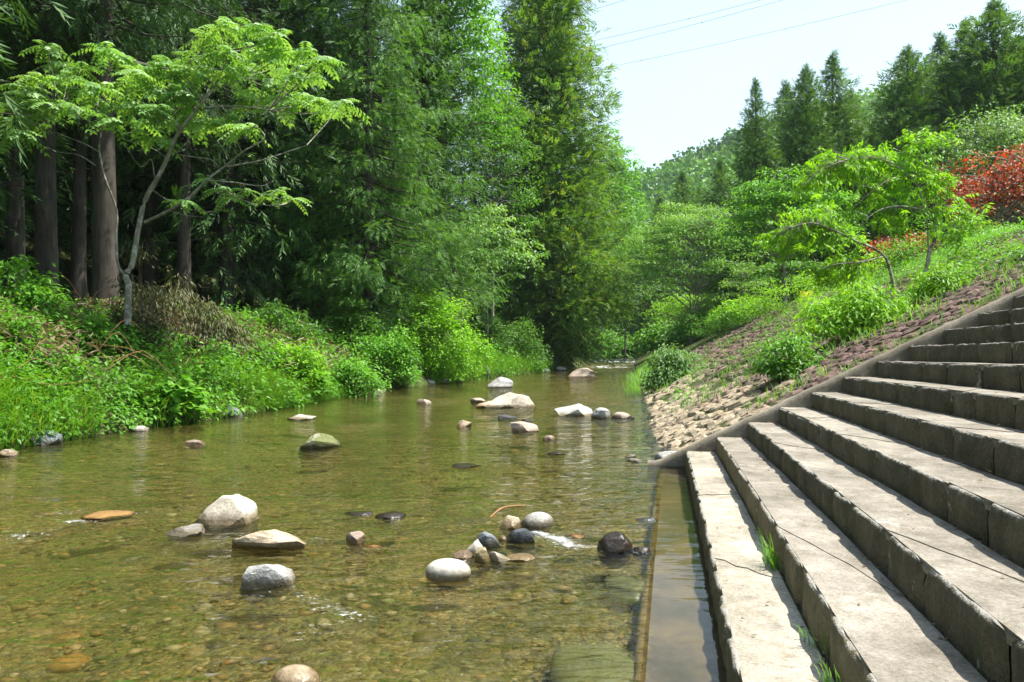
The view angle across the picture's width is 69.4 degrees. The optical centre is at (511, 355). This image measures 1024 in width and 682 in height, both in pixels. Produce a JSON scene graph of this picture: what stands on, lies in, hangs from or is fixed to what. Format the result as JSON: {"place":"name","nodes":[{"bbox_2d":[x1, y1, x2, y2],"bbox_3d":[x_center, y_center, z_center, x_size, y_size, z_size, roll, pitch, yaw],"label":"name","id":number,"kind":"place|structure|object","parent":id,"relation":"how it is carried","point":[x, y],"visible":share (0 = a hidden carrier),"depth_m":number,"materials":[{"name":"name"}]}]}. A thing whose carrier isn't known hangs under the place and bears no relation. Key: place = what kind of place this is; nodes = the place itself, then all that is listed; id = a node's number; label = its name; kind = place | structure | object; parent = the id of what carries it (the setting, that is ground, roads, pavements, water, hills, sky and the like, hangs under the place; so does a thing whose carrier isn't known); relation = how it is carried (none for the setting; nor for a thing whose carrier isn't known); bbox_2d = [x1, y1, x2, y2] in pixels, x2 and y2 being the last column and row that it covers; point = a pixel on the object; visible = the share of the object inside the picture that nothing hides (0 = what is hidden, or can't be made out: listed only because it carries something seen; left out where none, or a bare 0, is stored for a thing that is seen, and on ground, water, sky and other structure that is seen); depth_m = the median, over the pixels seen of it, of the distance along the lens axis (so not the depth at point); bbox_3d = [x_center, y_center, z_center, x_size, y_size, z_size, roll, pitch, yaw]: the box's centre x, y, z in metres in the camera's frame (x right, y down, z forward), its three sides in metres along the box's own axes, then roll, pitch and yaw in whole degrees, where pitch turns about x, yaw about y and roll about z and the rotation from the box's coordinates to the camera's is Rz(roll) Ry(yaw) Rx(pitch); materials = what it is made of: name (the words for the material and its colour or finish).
{"place":"outdoors","nodes":[
{"label":"outdoors","id":0,"kind":"place"},
{"bbox_2d":[0,337,567,454],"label":"grass","id":1,"kind":"structure","parent":0,"point":[271,384],"depth_m":15.96,"materials":[{"name":"plant"}]},
{"bbox_2d":[0,360,656,681],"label":"riverbed","id":2,"kind":"structure","parent":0,"point":[167,666],"depth_m":6.11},
{"bbox_2d":[194,494,258,539],"bbox_3d":[-2.493,1.405,6.500,0.455,0.356,0.472,0,0,43],"label":"boulder","id":3,"kind":"object","parent":2,"relation":"on","point":[229,510],"visible":0.8,"depth_m":6.41,"materials":[{"name":"stone"}]},
{"bbox_2d":[239,564,295,597],"bbox_3d":[-1.544,1.425,4.695,0.325,0.241,0.219,0,0,0],"label":"boulder","id":4,"kind":"object","parent":2,"relation":"on","point":[262,577],"visible":0.94,"depth_m":4.61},
{"bbox_2d":[232,529,306,556],"bbox_3d":[-1.826,1.413,5.582,0.564,0.221,0.313,0,0,0],"label":"boulder","id":5,"kind":"object","parent":2,"relation":"on","point":[275,540],"visible":0.98,"depth_m":5.48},
{"bbox_2d":[0,428,649,681],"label":"pebbles","id":6,"kind":"object","parent":2,"relation":"on","point":[72,650],"visible":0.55,"depth_m":5.07,"materials":[{"name":"stone"}]},
{"bbox_2d":[482,392,535,419],"bbox_3d":[-0.081,1.380,20.200,1.511,0.770,0.904,0,0,0],"label":"boulder","id":7,"kind":"object","parent":2,"relation":"on","point":[509,400],"visible":0.81,"depth_m":19.98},
{"bbox_2d":[550,644,634,681],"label":"submerged slab","id":8,"kind":"structure","parent":2,"relation":"on","point":[567,666],"depth_m":3.55,"materials":[{"name":"stone"}]},
{"bbox_2d":[604,574,644,606],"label":"submerged slab","id":9,"kind":"structure","parent":2,"relation":"on","point":[630,585],"depth_m":4.81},
{"bbox_2d":[633,473,726,681],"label":"concrete ledge","id":10,"kind":"object","parent":2,"relation":"on","point":[681,644],"visible":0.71,"depth_m":4.39,"materials":[{"name":"concrete"}]},
{"bbox_2d":[0,358,683,681],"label":"water","id":11,"kind":"structure","parent":0,"point":[349,409],"depth_m":8.19,"materials":[{"name":"liquid"}]},
{"bbox_2d":[271,664,319,681],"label":"boulder","id":12,"kind":"object","parent":11,"relation":"on","point":[297,673],"visible":1,"depth_m":3.25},
{"bbox_2d":[298,433,340,458],"bbox_3d":[-3.036,1.435,11.766,0.626,0.422,0.493,0,0,0],"label":"boulder","id":13,"kind":"object","parent":11,"relation":"on","point":[318,441],"visible":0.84,"depth_m":11.59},
{"bbox_2d":[425,558,470,586],"bbox_3d":[-0.418,1.419,4.836,0.298,0.184,0.179,0,0,0],"label":"boulder","id":14,"kind":"object","parent":11,"relation":"in","point":[442,572],"visible":0.96,"depth_m":4.78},
{"bbox_2d":[521,512,553,535],"bbox_3d":[0.217,1.449,6.371,0.290,0.204,0.233,0,0,0],"label":"rock","id":15,"kind":"object","parent":11,"relation":"on","point":[540,520],"visible":0.87,"depth_m":6.29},
{"bbox_2d":[597,531,632,568],"bbox_3d":[0.763,1.446,5.487,0.264,0.271,0.207,0,0,0],"label":"boulder","id":16,"kind":"object","parent":11,"relation":"on","point":[619,544],"visible":0.88,"depth_m":5.42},
{"bbox_2d":[0,190,1023,454],"bbox_3d":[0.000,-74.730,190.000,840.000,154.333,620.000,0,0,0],"label":"ground","id":17,"kind":"structure","parent":0,"point":[638,362],"depth_m":18.89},
{"bbox_2d":[0,309,66,373],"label":"leafy shrub","id":18,"kind":"object","parent":17,"relation":"on","point":[15,325],"visible":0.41,"depth_m":14.10,"materials":[{"name":"green plant"}]},
{"bbox_2d":[0,0,68,252],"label":"cedar tree","id":19,"kind":"object","parent":17,"relation":"on","point":[23,146],"visible":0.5,"depth_m":21.97,"materials":[{"name":"green plant"}]},
{"bbox_2d":[0,0,73,217],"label":"cedar tree","id":20,"kind":"object","parent":17,"relation":"on","point":[20,6],"visible":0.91,"depth_m":16.30,"materials":[{"name":"green plant"}]},
{"bbox_2d":[0,24,85,288],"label":"cedar tree","id":21,"kind":"object","parent":17,"relation":"on","point":[31,166],"visible":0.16,"depth_m":25.57,"materials":[{"name":"green plant"}]},
{"bbox_2d":[0,254,97,328],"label":"leafy shrub","id":22,"kind":"object","parent":17,"relation":"on","point":[31,288],"visible":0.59,"depth_m":17.33,"materials":[{"name":"green plant"}]},
{"bbox_2d":[0,33,141,278],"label":"cedar tree","id":23,"kind":"object","parent":17,"relation":"on","point":[60,235],"visible":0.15,"depth_m":32.52,"materials":[{"name":"green plant"}]},
{"bbox_2d":[0,0,168,293],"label":"cedar tree","id":24,"kind":"object","parent":17,"relation":"on","point":[14,246],"visible":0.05,"depth_m":24.83,"materials":[{"name":"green plant"}]},
{"bbox_2d":[57,306,123,360],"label":"leafy shrub","id":25,"kind":"object","parent":17,"relation":"on","point":[96,331],"visible":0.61,"depth_m":16.36,"materials":[{"name":"green plant"}]},
{"bbox_2d":[0,0,204,309],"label":"cedar tree","id":26,"kind":"object","parent":17,"relation":"on","point":[78,278],"visible":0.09,"depth_m":27.77,"materials":[{"name":"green plant"}]},
{"bbox_2d":[0,0,210,297],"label":"cedar tree","id":27,"kind":"object","parent":17,"relation":"on","point":[46,242],"visible":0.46,"depth_m":21.27,"materials":[{"name":"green plant"}]},
{"bbox_2d":[0,0,243,295],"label":"cedar tree","id":28,"kind":"object","parent":17,"relation":"on","point":[130,192],"visible":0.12,"depth_m":34.98,"materials":[{"name":"green plant"}]},
{"bbox_2d":[56,4,239,295],"bbox_3d":[-17.810,-14.085,36.783,9.111,23.511,8.641,0,0,-45],"label":"cedar tree","id":29,"kind":"object","parent":17,"relation":"on","point":[158,257],"visible":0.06,"depth_m":36.09,"materials":[{"name":"green plant"}]},
{"bbox_2d":[0,0,305,309],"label":"cedar tree","id":30,"kind":"object","parent":17,"relation":"on","point":[104,263],"visible":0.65,"depth_m":20.78,"materials":[{"name":"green plant"}]},
{"bbox_2d":[63,0,246,296],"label":"cedar tree","id":31,"kind":"object","parent":17,"relation":"on","point":[149,273],"visible":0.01,"depth_m":32.77,"materials":[{"name":"green plant"}]},
{"bbox_2d":[77,270,234,357],"bbox_3d":[-9.967,-1.017,20.475,4.704,2.849,2.269,0,0,0],"label":"dry brush","id":32,"kind":"object","parent":17,"relation":"on","point":[184,301],"visible":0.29,"depth_m":20.33,"materials":[{"name":"brown plant"}]},
{"bbox_2d":[121,369,212,419],"bbox_3d":[-7.344,0.894,15.689,2.010,1.252,1.818,0,0,0],"label":"butterbur","id":33,"kind":"object","parent":17,"relation":"on","point":[192,390],"visible":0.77,"depth_m":15.34,"materials":[{"name":"green plant"}]},
{"bbox_2d":[0,275,362,384],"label":"dead twigs","id":34,"kind":"object","parent":17,"relation":"on","point":[127,341],"visible":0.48,"depth_m":16.39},
{"bbox_2d":[0,16,370,324],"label":"walnut tree","id":35,"kind":"object","parent":17,"relation":"on","point":[189,120],"visible":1,"depth_m":17.32,"materials":[{"name":"green plant"}]},
{"bbox_2d":[104,239,183,358],"bbox_3d":[-9.094,-1.247,18.058,1.995,3.217,1.391,0,0,0],"label":"vine","id":36,"kind":"object","parent":35,"relation":"attached to","point":[153,317],"visible":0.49,"depth_m":18.00,"materials":[{"name":"green plant"}]},
{"bbox_2d":[71,0,305,306],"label":"cedar tree","id":37,"kind":"object","parent":17,"relation":"on","point":[184,239],"visible":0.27,"depth_m":29.81,"materials":[{"name":"green plant"}]},
{"bbox_2d":[117,11,262,305],"bbox_3d":[-16.395,-13.058,38.132,8.136,22.135,8.578,0,0,25],"label":"cedar tree","id":38,"kind":"object","parent":17,"relation":"on","point":[199,279],"visible":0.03,"depth_m":37.96,"materials":[{"name":"green plant"}]},
{"bbox_2d":[0,292,416,377],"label":"dry leaves","id":39,"kind":"object","parent":17,"relation":"on","point":[45,330],"visible":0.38,"depth_m":16.23,"materials":[{"name":"plant"}]},
{"bbox_2d":[185,297,261,370],"bbox_3d":[-8.268,-0.414,21.084,2.356,2.456,1.991,0,0,-13],"label":"shrub","id":40,"kind":"object","parent":17,"relation":"on","point":[234,329],"visible":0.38,"depth_m":20.84,"materials":[{"name":"green plant"}]},
{"bbox_2d":[90,0,362,316],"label":"cedar tree","id":41,"kind":"object","parent":17,"relation":"on","point":[227,251],"visible":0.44,"depth_m":32.13,"materials":[{"name":"green plant"}]},
{"bbox_2d":[164,0,363,328],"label":"cedar tree","id":42,"kind":"object","parent":17,"relation":"on","point":[249,117],"visible":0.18,"depth_m":34.41,"materials":[{"name":"green plant"}]},
{"bbox_2d":[0,285,551,459],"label":"undergrowth","id":43,"kind":"object","parent":17,"relation":"on","point":[180,369],"visible":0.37,"depth_m":16.58,"materials":[{"name":"green plant"}]},
{"bbox_2d":[243,296,327,353],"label":"dark shrub","id":44,"kind":"object","parent":17,"relation":"on","point":[278,315],"visible":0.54,"depth_m":26.69,"materials":[{"name":"green plant"}]},
{"bbox_2d":[190,0,390,318],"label":"cedar tree","id":45,"kind":"object","parent":17,"relation":"on","point":[279,240],"visible":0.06,"depth_m":35.45,"materials":[{"name":"green plant"}]},
{"bbox_2d":[262,338,330,393],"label":"leafy shrub","id":46,"kind":"object","parent":17,"relation":"on","point":[299,356],"visible":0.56,"depth_m":22.24,"materials":[{"name":"green plant"}]},
{"bbox_2d":[219,0,398,328],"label":"cedar tree","id":47,"kind":"object","parent":17,"relation":"on","point":[312,306],"visible":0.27,"depth_m":34.57,"materials":[{"name":"green plant"}]},
{"bbox_2d":[307,288,396,358],"bbox_3d":[-7.170,-1.284,32.016,4.320,3.200,3.199,0,0,0],"label":"dark shrub","id":48,"kind":"object","parent":17,"relation":"on","point":[358,317],"visible":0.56,"depth_m":31.69,"materials":[{"name":"green plant"}]},
{"bbox_2d":[328,351,391,400],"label":"leafy shrub","id":49,"kind":"object","parent":17,"relation":"on","point":[357,375],"visible":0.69,"depth_m":25.22,"materials":[{"name":"green plant"}]},
{"bbox_2d":[257,0,468,347],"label":"cedar tree","id":50,"kind":"object","parent":17,"relation":"on","point":[365,275],"visible":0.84,"depth_m":33.28,"materials":[{"name":"green plant"}]},
{"bbox_2d":[348,319,423,387],"bbox_3d":[-5.304,0.008,30.465,3.338,3.089,3.070,0,0,0],"label":"round bush","id":51,"kind":"object","parent":17,"relation":"on","point":[403,366],"visible":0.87,"depth_m":30.13,"materials":[{"name":"green plant"}]},
{"bbox_2d":[350,0,506,355],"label":"cedar tree","id":52,"kind":"object","parent":17,"relation":"on","point":[465,214],"visible":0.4,"depth_m":38.39,"materials":[{"name":"green plant"}]},
{"bbox_2d":[392,283,494,384],"bbox_3d":[-3.539,-1.151,35.169,5.688,5.240,3.572,0,0,0],"label":"round bush","id":53,"kind":"object","parent":17,"relation":"on","point":[446,324],"visible":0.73,"depth_m":34.85,"materials":[{"name":"green plant"}]},
{"bbox_2d":[388,21,505,323],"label":"cedar tree","id":54,"kind":"object","parent":17,"relation":"on","point":[481,164],"visible":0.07,"depth_m":52.61,"materials":[{"name":"green plant"}]},
{"bbox_2d":[378,0,521,351],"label":"broadleaf tree","id":55,"kind":"object","parent":17,"relation":"on","point":[474,9],"visible":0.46,"depth_m":40.27,"materials":[{"name":"green plant"}]},
{"bbox_2d":[388,231,525,337],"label":"broadleaf tree","id":56,"kind":"object","parent":17,"relation":"on","point":[480,256],"visible":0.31,"depth_m":43.58,"materials":[{"name":"green plant"}]},
{"bbox_2d":[432,35,536,329],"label":"cedar tree","id":57,"kind":"object","parent":17,"relation":"on","point":[481,307],"visible":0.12,"depth_m":57.53,"materials":[{"name":"green plant"}]},
{"bbox_2d":[451,308,521,355],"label":"dark shrub","id":58,"kind":"object","parent":17,"relation":"on","point":[496,333],"visible":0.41,"depth_m":49.19,"materials":[{"name":"green plant"}]},
{"bbox_2d":[435,201,549,344],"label":"broadleaf tree","id":59,"kind":"object","parent":17,"relation":"on","point":[510,243],"visible":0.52,"depth_m":48.73,"materials":[{"name":"green plant"}]},
{"bbox_2d":[439,80,547,331],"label":"broadleaf tree","id":60,"kind":"object","parent":17,"relation":"on","point":[504,170],"visible":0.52,"depth_m":52.42,"materials":[{"name":"green plant"}]},
{"bbox_2d":[495,314,552,372],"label":"dark shrub","id":61,"kind":"object","parent":17,"relation":"on","point":[529,344],"visible":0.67,"depth_m":52.10,"materials":[{"name":"green plant"}]},
{"bbox_2d":[455,0,644,368],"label":"cedar tree","id":62,"kind":"object","parent":17,"relation":"on","point":[541,29],"visible":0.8,"depth_m":59.31,"materials":[{"name":"green plant"}]},
{"bbox_2d":[567,121,648,333],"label":"broadleaf tree","id":63,"kind":"object","parent":17,"relation":"on","point":[624,171],"visible":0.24,"depth_m":106.93,"materials":[{"name":"green plant"}]},
{"bbox_2d":[587,326,646,360],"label":"dark shrub","id":64,"kind":"object","parent":17,"relation":"on","point":[618,346],"visible":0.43,"depth_m":95.62,"materials":[{"name":"green plant"}]},
{"bbox_2d":[600,234,670,360],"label":"broadleaf tree","id":65,"kind":"object","parent":17,"relation":"on","point":[633,256],"visible":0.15,"depth_m":89.49,"materials":[{"name":"green plant"}]},
{"bbox_2d":[603,280,697,352],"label":"broadleaf tree","id":66,"kind":"object","parent":17,"relation":"on","point":[653,296],"visible":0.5,"depth_m":81.25,"materials":[{"name":"green plant"}]},
{"bbox_2d":[629,318,698,354],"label":"dark shrub","id":67,"kind":"object","parent":17,"relation":"on","point":[654,339],"visible":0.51,"depth_m":71.40,"materials":[{"name":"green plant"}]},
{"bbox_2d":[639,341,708,393],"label":"knotweed","id":68,"kind":"object","parent":17,"relation":"on","point":[669,364],"visible":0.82,"depth_m":25.23,"materials":[{"name":"green plant"}]},
{"bbox_2d":[635,168,716,328],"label":"cedar tree","id":69,"kind":"object","parent":17,"relation":"on","point":[681,184],"visible":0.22,"depth_m":104.24,"materials":[{"name":"green plant"}]},
{"bbox_2d":[640,292,730,337],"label":"broadleaf tree","id":70,"kind":"object","parent":17,"relation":"on","point":[680,309],"visible":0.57,"depth_m":65.44,"materials":[{"name":"green plant"}]},
{"bbox_2d":[614,202,770,343],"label":"broadleaf tree","id":71,"kind":"object","parent":17,"relation":"on","point":[672,231],"visible":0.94,"depth_m":58.80,"materials":[{"name":"green plant"}]},
{"bbox_2d":[667,304,731,341],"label":"dark shrub","id":72,"kind":"object","parent":17,"relation":"on","point":[701,317],"visible":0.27,"depth_m":59.49,"materials":[{"name":"green plant"}]},
{"bbox_2d":[678,156,741,315],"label":"cedar tree","id":73,"kind":"object","parent":17,"relation":"on","point":[719,176],"visible":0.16,"depth_m":95.40,"materials":[{"name":"green plant"}]},
{"bbox_2d":[684,308,745,337],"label":"shrub","id":74,"kind":"object","parent":17,"relation":"on","point":[717,322],"visible":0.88,"depth_m":49.81,"materials":[{"name":"green plant"}]},
{"bbox_2d":[707,292,775,325],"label":"bush","id":75,"kind":"object","parent":17,"relation":"on","point":[732,304],"visible":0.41,"depth_m":53.70,"materials":[{"name":"green plant"}]},
{"bbox_2d":[713,264,774,321],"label":"broadleaf tree","id":76,"kind":"object","parent":17,"relation":"on","point":[735,284],"visible":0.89,"depth_m":50.00,"materials":[{"name":"green plant"}]},
{"bbox_2d":[710,76,806,308],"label":"cedar tree","id":77,"kind":"object","parent":17,"relation":"on","point":[756,149],"visible":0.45,"depth_m":61.40,"materials":[{"name":"green plant"}]},
{"bbox_2d":[721,78,825,308],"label":"cedar tree","id":78,"kind":"object","parent":17,"relation":"on","point":[779,102],"visible":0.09,"depth_m":69.63,"materials":[{"name":"green plant"}]},
{"bbox_2d":[725,275,827,321],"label":"shrub","id":79,"kind":"object","parent":17,"relation":"on","point":[763,299],"visible":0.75,"depth_m":35.89,"materials":[{"name":"green plant"}]},
{"bbox_2d":[708,163,869,303],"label":"broadleaf tree","id":80,"kind":"object","parent":17,"relation":"on","point":[779,195],"visible":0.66,"depth_m":45.50,"materials":[{"name":"green plant"}]},
{"bbox_2d":[749,257,830,301],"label":"broadleaf tree","id":81,"kind":"object","parent":17,"relation":"on","point":[791,267],"visible":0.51,"depth_m":51.87,"materials":[{"name":"green plant"}]},
{"bbox_2d":[759,63,868,306],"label":"cedar tree","id":82,"kind":"object","parent":17,"relation":"on","point":[809,126],"visible":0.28,"depth_m":63.06,"materials":[{"name":"green plant"}]},
{"bbox_2d":[752,193,895,290],"bbox_3d":[8.140,-2.853,19.479,3.619,2.770,1.899,0,0,-24],"label":"young tree","id":83,"kind":"object","parent":17,"relation":"on","point":[817,222],"visible":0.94,"depth_m":19.24,"materials":[{"name":"green plant"}]},
{"bbox_2d":[781,49,884,298],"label":"cedar tree","id":84,"kind":"object","parent":17,"relation":"on","point":[832,71],"visible":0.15,"depth_m":64.94,"materials":[{"name":"green plant"}]},
{"bbox_2d":[647,286,1023,681],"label":"staircase","id":85,"kind":"structure","parent":17,"relation":"on","point":[961,592],"depth_m":4.22,"materials":[{"name":"concrete"}]},
{"bbox_2d":[693,328,1023,668],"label":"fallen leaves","id":86,"kind":"object","parent":85,"relation":"on","point":[867,559],"visible":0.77,"depth_m":4.91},
{"bbox_2d":[793,246,899,299],"bbox_3d":[12.566,-2.998,27.036,4.620,1.986,3.390,0,0,0],"label":"shrub","id":87,"kind":"object","parent":17,"relation":"on","point":[814,291],"visible":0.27,"depth_m":26.90,"materials":[{"name":"green plant"}]},
{"bbox_2d":[785,274,929,343],"bbox_3d":[6.495,-0.827,13.758,2.886,1.427,1.986,0,0,0],"label":"lime shrub","id":88,"kind":"object","parent":17,"relation":"on","point":[865,311],"visible":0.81,"depth_m":13.53,"materials":[{"name":"green plant"}]},
{"bbox_2d":[789,123,994,273],"bbox_3d":[8.503,-3.231,16.510,4.592,3.976,1.965,0,0,0],"label":"young tree","id":89,"kind":"object","parent":17,"relation":"on","point":[834,163],"visible":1,"depth_m":16.39,"materials":[{"name":"green plant"}]},
{"bbox_2d":[830,45,979,286],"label":"cedar tree","id":90,"kind":"object","parent":17,"relation":"on","point":[908,109],"visible":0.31,"depth_m":58.97,"materials":[{"name":"green plant"}]},
{"bbox_2d":[872,30,972,254],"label":"cedar tree","id":91,"kind":"object","parent":17,"relation":"on","point":[939,49],"visible":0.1,"depth_m":61.59,"materials":[{"name":"green plant"}]},
{"bbox_2d":[870,210,975,270],"bbox_3d":[14.993,-4.033,26.080,4.671,2.405,3.031,0,0,0],"label":"shrub","id":92,"kind":"object","parent":17,"relation":"on","point":[904,253],"visible":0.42,"depth_m":26.08,"materials":[{"name":"green plant"}]},
{"bbox_2d":[902,258,990,301],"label":"lime shrub","id":93,"kind":"object","parent":17,"relation":"on","point":[936,275],"visible":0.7,"depth_m":13.65,"materials":[{"name":"green plant"}]},
{"bbox_2d":[911,16,1001,254],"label":"cedar tree","id":94,"kind":"object","parent":17,"relation":"on","point":[953,57],"visible":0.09,"depth_m":59.35,"materials":[{"name":"green plant"}]},
{"bbox_2d":[909,0,1023,255],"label":"cedar tree","id":95,"kind":"object","parent":17,"relation":"on","point":[994,29],"visible":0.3,"depth_m":56.85,"materials":[{"name":"green plant"}]},
{"bbox_2d":[911,103,1023,227],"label":"broadleaf tree","id":96,"kind":"object","parent":17,"relation":"on","point":[995,136],"visible":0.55,"depth_m":43.68,"materials":[{"name":"green plant"}]},
{"bbox_2d":[921,142,1023,230],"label":"red maple","id":97,"kind":"object","parent":17,"relation":"on","point":[1002,194],"visible":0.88,"depth_m":29.51,"materials":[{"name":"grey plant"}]},
{"bbox_2d":[961,40,1023,231],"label":"cedar tree","id":98,"kind":"object","parent":17,"relation":"on","point":[1019,68],"visible":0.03,"depth_m":55.35,"materials":[{"name":"green plant"}]},
{"bbox_2d":[245,0,1023,208],"label":"sky","id":99,"kind":"structure","parent":0,"point":[672,103],"materials":[{"name":"white"}]},
{"bbox_2d":[436,105,870,342],"bbox_3d":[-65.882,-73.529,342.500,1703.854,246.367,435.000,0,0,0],"label":"hill","id":100,"kind":"structure","parent":0,"point":[558,257],"depth_m":215.38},
{"bbox_2d":[585,33,1023,337],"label":"hillside forest","id":101,"kind":"object","parent":100,"relation":"on","point":[698,166],"visible":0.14,"depth_m":328.08,"materials":[{"name":"plant"}]},
{"bbox_2d":[627,229,1023,479],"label":"embankment","id":102,"kind":"structure","parent":0,"point":[680,431],"depth_m":12.94,"materials":[{"name":"stone"}]},
{"bbox_2d":[742,331,831,381],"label":"leafy shrub","id":103,"kind":"object","parent":102,"relation":"on","point":[773,364],"visible":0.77,"depth_m":12.40,"materials":[{"name":"green plant"}]},
{"bbox_2d":[609,210,1023,414],"bbox_3d":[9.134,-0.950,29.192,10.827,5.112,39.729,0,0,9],"label":"slope grass","id":104,"kind":"structure","parent":102,"relation":"on","point":[634,378],"depth_m":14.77,"materials":[{"name":"plant"}]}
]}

